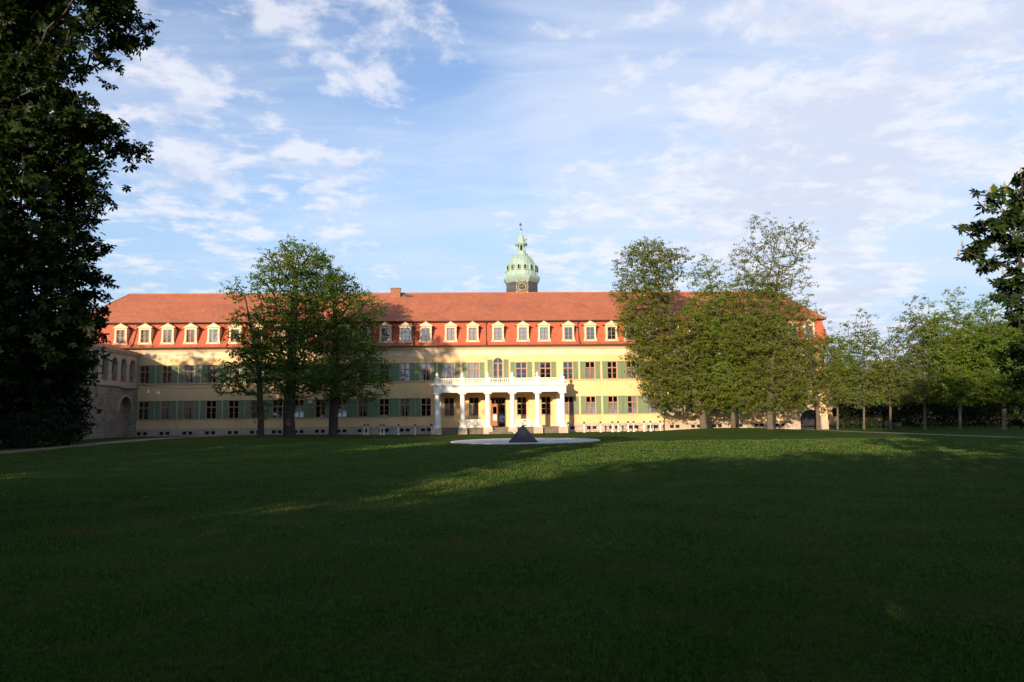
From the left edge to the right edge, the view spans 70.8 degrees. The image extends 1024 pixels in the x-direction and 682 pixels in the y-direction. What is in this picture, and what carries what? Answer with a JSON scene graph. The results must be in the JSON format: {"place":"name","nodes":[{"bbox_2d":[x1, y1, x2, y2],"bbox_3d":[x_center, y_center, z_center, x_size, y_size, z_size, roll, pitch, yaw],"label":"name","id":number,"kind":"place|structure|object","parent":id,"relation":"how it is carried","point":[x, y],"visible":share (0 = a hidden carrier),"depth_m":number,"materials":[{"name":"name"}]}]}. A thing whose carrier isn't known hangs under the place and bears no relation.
{"place":"outdoors","nodes":[
{"label":"outdoors","id":0,"kind":"place"},
{"bbox_2d":[0,436,211,453],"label":"path","id":1,"kind":"structure","parent":0,"point":[73,445],"depth_m":61.06,"materials":[{"name":"grey gravel"}]},
{"bbox_2d":[126,434,430,436],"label":"front path","id":2,"kind":"structure","parent":0,"point":[267,434],"depth_m":85.21,"materials":[{"name":"beige gravel"}]},
{"bbox_2d":[0,415,1023,681],"bbox_3d":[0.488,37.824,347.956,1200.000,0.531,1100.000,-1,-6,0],"label":"lawn","id":3,"kind":"structure","parent":0,"point":[868,435],"depth_m":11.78,"materials":[{"name":"green plant"}]},
{"bbox_2d":[0,305,101,444],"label":"yew tree","id":4,"kind":"object","parent":3,"relation":"on","point":[75,403],"visible":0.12,"depth_m":59.57,"materials":[{"name":"green plant"}]},
{"bbox_2d":[0,342,141,443],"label":"stone wing","id":5,"kind":"structure","parent":3,"relation":"on","point":[116,392],"depth_m":82.01,"materials":[{"name":"beige stone"}]},
{"bbox_2d":[118,400,124,436],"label":"portal door","id":6,"kind":"structure","parent":5,"relation":"in","point":[121,414],"depth_m":84.99,"materials":[{"name":"paint"}]},
{"bbox_2d":[49,404,94,444],"bbox_3d":[-38.027,6.884,61.645,4.283,4.185,4.045,-1,-6,0],"label":"round bush","id":7,"kind":"object","parent":3,"relation":"on","point":[79,434],"visible":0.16,"depth_m":61.70,"materials":[{"name":"green plant"}]},
{"bbox_2d":[0,0,162,416],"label":"chestnut tree","id":8,"kind":"object","parent":3,"relation":"on","point":[33,53],"visible":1,"depth_m":14.04,"materials":[{"name":"green plant"}]},
{"bbox_2d":[202,275,281,436],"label":"linden tree","id":9,"kind":"object","parent":3,"relation":"on","point":[244,365],"visible":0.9,"depth_m":74.77,"materials":[{"name":"green plant"}]},
{"bbox_2d":[227,233,346,436],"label":"linden tree","id":10,"kind":"object","parent":3,"relation":"on","point":[289,366],"visible":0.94,"depth_m":76.40,"materials":[{"name":"green plant"}]},
{"bbox_2d":[297,266,397,435],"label":"linden tree","id":11,"kind":"object","parent":3,"relation":"on","point":[335,394],"visible":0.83,"depth_m":79.45,"materials":[{"name":"green plant"}]},
{"bbox_2d":[94,288,833,435],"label":"palace","id":12,"kind":"structure","parent":3,"relation":"on","point":[499,362],"depth_m":90.00,"materials":[{"name":"yellow paint"}]},
{"bbox_2d":[136,401,153,419],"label":"window","id":13,"kind":"structure","parent":12,"relation":"in","point":[150,413],"depth_m":87.24,"materials":[{"name":"green wood"}]},
{"bbox_2d":[138,365,155,383],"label":"window","id":14,"kind":"structure","parent":12,"relation":"in","point":[152,367],"depth_m":87.74,"materials":[{"name":"green wood"}]},
{"bbox_2d":[154,401,176,419],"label":"window","id":15,"kind":"structure","parent":12,"relation":"in","point":[171,405],"depth_m":87.41,"materials":[{"name":"green wood"}]},
{"bbox_2d":[156,365,177,383],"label":"window","id":16,"kind":"structure","parent":12,"relation":"in","point":[159,369],"depth_m":87.80,"materials":[{"name":"green wood"}]},
{"bbox_2d":[177,400,198,419],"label":"window","id":17,"kind":"structure","parent":12,"relation":"in","point":[188,405],"depth_m":87.54,"materials":[{"name":"green wood"}]},
{"bbox_2d":[178,365,199,383],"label":"window","id":18,"kind":"structure","parent":12,"relation":"in","point":[194,369],"depth_m":87.99,"materials":[{"name":"green wood"}]},
{"bbox_2d":[139,384,242,388],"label":"cable","id":19,"kind":"object","parent":12,"relation":"attached to","point":[186,388],"visible":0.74,"depth_m":81.39,"materials":[{"name":"metal"}]},
{"bbox_2d":[200,400,221,419],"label":"window","id":20,"kind":"structure","parent":12,"relation":"in","point":[203,406],"depth_m":87.65,"materials":[{"name":"green wood"}]},
{"bbox_2d":[201,365,222,382],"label":"window","id":21,"kind":"structure","parent":12,"relation":"in","point":[204,367],"depth_m":88.12,"materials":[{"name":"green wood"}]},
{"bbox_2d":[223,400,244,418],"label":"window","id":22,"kind":"structure","parent":12,"relation":"in","point":[240,406],"depth_m":87.82,"materials":[{"name":"green wood"}]},
{"bbox_2d":[224,364,244,382],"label":"window","id":23,"kind":"structure","parent":12,"relation":"in","point":[231,375],"depth_m":88.27,"materials":[{"name":"green wood"}]},
{"bbox_2d":[245,400,266,418],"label":"window","id":24,"kind":"structure","parent":12,"relation":"in","point":[247,402],"depth_m":87.95,"materials":[{"name":"green wood"}]},
{"bbox_2d":[266,400,283,418],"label":"window","id":25,"kind":"structure","parent":12,"relation":"in","point":[269,415],"depth_m":87.99,"materials":[{"name":"green wood"}]},
{"bbox_2d":[267,365,285,382],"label":"window","id":26,"kind":"structure","parent":12,"relation":"in","point":[283,381],"depth_m":88.49,"materials":[{"name":"green wood"}]},
{"bbox_2d":[294,399,309,417],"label":"window","id":27,"kind":"structure","parent":12,"relation":"in","point":[306,406],"depth_m":88.25,"materials":[{"name":"green wood"}]},
{"bbox_2d":[310,399,329,417],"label":"window","id":28,"kind":"structure","parent":12,"relation":"in","point":[312,401],"depth_m":88.34,"materials":[{"name":"green wood"}]},
{"bbox_2d":[338,399,351,417],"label":"window","id":29,"kind":"structure","parent":12,"relation":"in","point":[348,405],"depth_m":88.55,"materials":[{"name":"green wood"}]},
{"bbox_2d":[339,363,352,381],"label":"window","id":30,"kind":"structure","parent":12,"relation":"in","point":[349,371],"depth_m":89.05,"materials":[{"name":"green wood"}]},
{"bbox_2d":[352,399,372,417],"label":"window","id":31,"kind":"structure","parent":12,"relation":"in","point":[357,407],"depth_m":88.66,"materials":[{"name":"green wood"}]},
{"bbox_2d":[353,363,373,381],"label":"window","id":32,"kind":"structure","parent":12,"relation":"in","point":[357,374],"depth_m":89.12,"materials":[{"name":"green wood"}]},
{"bbox_2d":[374,398,394,416],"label":"window","id":33,"kind":"structure","parent":12,"relation":"in","point":[391,404],"depth_m":88.77,"materials":[{"name":"green wood"}]},
{"bbox_2d":[374,363,394,381],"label":"window","id":34,"kind":"structure","parent":12,"relation":"in","point":[391,370],"depth_m":89.25,"materials":[{"name":"green wood"}]},
{"bbox_2d":[394,398,414,416],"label":"window","id":35,"kind":"structure","parent":12,"relation":"in","point":[400,403],"depth_m":88.96,"materials":[{"name":"green wood"}]},
{"bbox_2d":[394,363,414,380],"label":"window","id":36,"kind":"structure","parent":12,"relation":"in","point":[397,366],"depth_m":89.36,"materials":[{"name":"green wood"}]},
{"bbox_2d":[416,398,431,416],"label":"window","id":37,"kind":"structure","parent":12,"relation":"in","point":[419,404],"depth_m":89.05,"materials":[{"name":"green wood"}]},
{"bbox_2d":[416,363,435,380],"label":"window","id":38,"kind":"structure","parent":12,"relation":"in","point":[420,367],"depth_m":89.55,"materials":[{"name":"green wood"}]},
{"bbox_2d":[444,398,453,415],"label":"window","id":39,"kind":"structure","parent":12,"relation":"in","point":[449,407],"depth_m":89.38,"materials":[{"name":"brown wood"}]},
{"bbox_2d":[438,362,459,380],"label":"window","id":40,"kind":"structure","parent":12,"relation":"in","point":[455,371],"depth_m":89.73,"materials":[{"name":"green wood"}]},
{"bbox_2d":[462,362,484,379],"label":"window","id":41,"kind":"structure","parent":12,"relation":"in","point":[470,370],"depth_m":89.90,"materials":[{"name":"green wood"}]},
{"bbox_2d":[469,398,478,415],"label":"window","id":42,"kind":"structure","parent":12,"relation":"in","point":[473,406],"depth_m":89.51,"materials":[{"name":"brown wood"}]},
{"bbox_2d":[487,358,508,382],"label":"balcony door","id":43,"kind":"structure","parent":12,"relation":"in","point":[490,366],"depth_m":90.01,"materials":[{"name":"green wood"}]},
{"bbox_2d":[491,397,505,426],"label":"door","id":44,"kind":"structure","parent":12,"relation":"in","point":[494,417],"depth_m":89.49,"materials":[{"name":"brown wood"}]},
{"bbox_2d":[510,362,531,379],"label":"window","id":45,"kind":"structure","parent":12,"relation":"in","point":[528,368],"depth_m":90.15,"materials":[{"name":"green wood"}]},
{"bbox_2d":[516,397,526,415],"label":"window","id":46,"kind":"structure","parent":12,"relation":"in","point":[521,403],"depth_m":89.77,"materials":[{"name":"brown wood"}]},
{"bbox_2d":[504,223,539,291],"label":"clock tower","id":47,"kind":"structure","parent":12,"relation":"attached to","point":[521,269],"depth_m":124.67,"materials":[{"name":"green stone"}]},
{"bbox_2d":[534,362,555,379],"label":"window","id":48,"kind":"structure","parent":12,"relation":"in","point":[537,368],"depth_m":90.32,"materials":[{"name":"green wood"}]},
{"bbox_2d":[541,397,550,414],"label":"window","id":49,"kind":"structure","parent":12,"relation":"in","point":[545,403],"depth_m":89.95,"materials":[{"name":"brown wood"}]},
{"bbox_2d":[563,361,577,379],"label":"window","id":50,"kind":"structure","parent":12,"relation":"in","point":[574,367],"depth_m":90.50,"materials":[{"name":"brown wood"}]},
{"bbox_2d":[565,396,578,414],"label":"window","id":51,"kind":"structure","parent":12,"relation":"in","point":[568,405],"depth_m":90.10,"materials":[{"name":"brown wood"}]},
{"bbox_2d":[580,361,600,378],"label":"window","id":52,"kind":"structure","parent":12,"relation":"in","point":[594,372],"depth_m":90.65,"materials":[{"name":"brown wood"}]},
{"bbox_2d":[581,396,600,414],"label":"window","id":53,"kind":"structure","parent":12,"relation":"in","point":[588,408],"depth_m":90.19,"materials":[{"name":"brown wood"}]},
{"bbox_2d":[602,361,622,378],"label":"window","id":54,"kind":"structure","parent":12,"relation":"in","point":[605,367],"depth_m":90.76,"materials":[{"name":"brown wood"}]},
{"bbox_2d":[603,396,623,413],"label":"window","id":55,"kind":"structure","parent":12,"relation":"in","point":[615,407],"depth_m":90.34,"materials":[{"name":"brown wood"}]},
{"bbox_2d":[621,361,641,378],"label":"window","id":56,"kind":"structure","parent":12,"relation":"in","point":[623,363],"depth_m":90.85,"materials":[{"name":"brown wood"}]},
{"bbox_2d":[622,395,642,413],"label":"window","id":57,"kind":"structure","parent":12,"relation":"in","point":[635,400],"depth_m":90.45,"materials":[{"name":"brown wood"}]},
{"bbox_2d":[642,395,662,413],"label":"window","id":58,"kind":"structure","parent":12,"relation":"in","point":[646,408],"depth_m":90.56,"materials":[{"name":"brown wood"}]},
{"bbox_2d":[663,362,682,376],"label":"window","id":59,"kind":"structure","parent":12,"relation":"in","point":[672,362],"depth_m":91.15,"materials":[{"name":"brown wood"}]},
{"bbox_2d":[664,395,683,413],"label":"window","id":60,"kind":"structure","parent":12,"relation":"in","point":[666,410],"depth_m":90.68,"materials":[{"name":"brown wood"}]},
{"bbox_2d":[685,395,703,412],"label":"window","id":61,"kind":"structure","parent":12,"relation":"in","point":[687,409],"depth_m":90.74,"materials":[{"name":"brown wood"}]},
{"bbox_2d":[711,401,721,412],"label":"window","id":62,"kind":"structure","parent":12,"relation":"in","point":[718,411],"depth_m":91.05,"materials":[{"name":"grey wood"}]},
{"bbox_2d":[451,438,599,443],"bbox_3d":[1.109,8.436,60.453,12.500,0.190,12.500,-1,-6,0],"label":"stone disc","id":63,"kind":"object","parent":3,"relation":"on","point":[539,440],"visible":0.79,"depth_m":58.68,"materials":[{"name":"grey stone"}]},
{"bbox_2d":[509,425,537,442],"bbox_3d":[0.873,7.265,56.754,2.240,1.380,2.240,-1,-6,0],"label":"pyramid","id":64,"kind":"object","parent":63,"relation":"on","point":[522,434],"visible":1,"depth_m":55.89,"materials":[{"name":"grey stone"}]},
{"bbox_2d":[608,236,737,428],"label":"park tree","id":65,"kind":"object","parent":3,"relation":"on","point":[685,381],"visible":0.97,"depth_m":83.40,"materials":[{"name":"green plant"}]},
{"bbox_2d":[674,254,777,427],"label":"park tree","id":66,"kind":"object","parent":3,"relation":"on","point":[729,362],"visible":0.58,"depth_m":85.21,"materials":[{"name":"green plant"}]},
{"bbox_2d":[718,211,833,428],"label":"park tree","id":67,"kind":"object","parent":3,"relation":"on","point":[774,345],"visible":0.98,"depth_m":81.66,"materials":[{"name":"green plant"}]},
{"bbox_2d":[764,335,850,429],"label":"park tree","id":68,"kind":"object","parent":3,"relation":"on","point":[801,402],"visible":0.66,"depth_m":85.28,"materials":[{"name":"green plant"}]},
{"bbox_2d":[807,327,859,428],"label":"tree","id":69,"kind":"object","parent":3,"relation":"on","point":[841,344],"visible":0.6,"depth_m":90.48,"materials":[{"name":"green plant"}]},
{"bbox_2d":[827,320,869,425],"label":"background tree","id":70,"kind":"object","parent":3,"relation":"on","point":[849,339],"visible":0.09,"depth_m":111.94,"materials":[{"name":"green plant"}]},
{"bbox_2d":[826,372,878,424],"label":"house","id":71,"kind":"structure","parent":3,"relation":"on","point":[832,414],"depth_m":121.24,"materials":[{"name":"paint"}]},
{"bbox_2d":[832,408,836,416],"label":"window","id":72,"kind":"structure","parent":71,"relation":"in","point":[834,410],"depth_m":121.33,"materials":[{"name":"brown wood"}]},
{"bbox_2d":[835,307,891,428],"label":"tree","id":73,"kind":"object","parent":3,"relation":"on","point":[862,377],"visible":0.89,"depth_m":89.51,"materials":[{"name":"green leaf"},{"name":"pale bark"}]},
{"bbox_2d":[865,329,917,428],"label":"tree","id":74,"kind":"object","parent":3,"relation":"on","point":[889,381],"visible":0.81,"depth_m":87.51,"materials":[{"name":"green plant"}]},
{"bbox_2d":[884,422,901,430],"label":"park bench","id":75,"kind":"object","parent":3,"relation":"on","point":[892,424],"visible":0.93,"depth_m":79.50,"materials":[{"name":"brown wood"}]},
{"bbox_2d":[853,341,934,418],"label":"background tree","id":76,"kind":"object","parent":3,"relation":"on","point":[877,388],"visible":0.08,"depth_m":107.17,"materials":[{"name":"green plant"}]},
{"bbox_2d":[881,294,956,429],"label":"tree","id":77,"kind":"object","parent":3,"relation":"on","point":[919,398],"visible":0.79,"depth_m":84.73,"materials":[{"name":"green leaf"},{"name":"pale bark"}]},
{"bbox_2d":[836,394,1023,427],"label":"hedge","id":78,"kind":"object","parent":3,"relation":"on","point":[882,412],"visible":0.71,"depth_m":93.08,"materials":[{"name":"green plant"}]},
{"bbox_2d":[906,312,985,424],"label":"background tree","id":79,"kind":"object","parent":3,"relation":"on","point":[938,367],"visible":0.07,"depth_m":106.72,"materials":[{"name":"green plant"}]},
{"bbox_2d":[916,286,1002,429],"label":"tree","id":80,"kind":"object","parent":3,"relation":"on","point":[955,392],"visible":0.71,"depth_m":81.50,"materials":[{"name":"green plant"}]},
{"bbox_2d":[907,390,1014,423],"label":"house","id":81,"kind":"structure","parent":3,"relation":"on","point":[952,418],"depth_m":118.24,"materials":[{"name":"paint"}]},
{"bbox_2d":[940,299,1023,419],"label":"background tree","id":82,"kind":"object","parent":3,"relation":"on","point":[978,314],"visible":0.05,"depth_m":105.93,"materials":[{"name":"green plant"}]},
{"bbox_2d":[952,167,1023,428],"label":"chestnut tree","id":83,"kind":"object","parent":3,"relation":"on","point":[1010,294],"visible":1,"depth_m":20.30,"materials":[{"name":"green plant"}]},
{"bbox_2d":[952,292,1023,429],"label":"tree","id":84,"kind":"object","parent":3,"relation":"on","point":[997,376],"visible":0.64,"depth_m":78.47,"materials":[{"name":"green plant"}]},
{"bbox_2d":[967,297,1023,418],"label":"background tree","id":85,"kind":"object","parent":3,"relation":"on","point":[1003,343],"visible":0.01,"depth_m":106.26,"materials":[{"name":"green plant"}]},
{"bbox_2d":[987,153,1023,268],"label":"park tree","id":86,"kind":"object","parent":3,"relation":"on","point":[993,187],"visible":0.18,"depth_m":31.37,"materials":[{"name":"green plant"}]},
{"bbox_2d":[6,0,1023,402],"label":"sky","id":87,"kind":"structure","parent":0,"point":[412,142],"materials":[{"name":"blue"}]},
{"bbox_2d":[804,429,1023,437],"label":"path","id":88,"kind":"structure","parent":0,"point":[911,433],"depth_m":69.94,"materials":[{"name":"grey gravel"}]}
]}

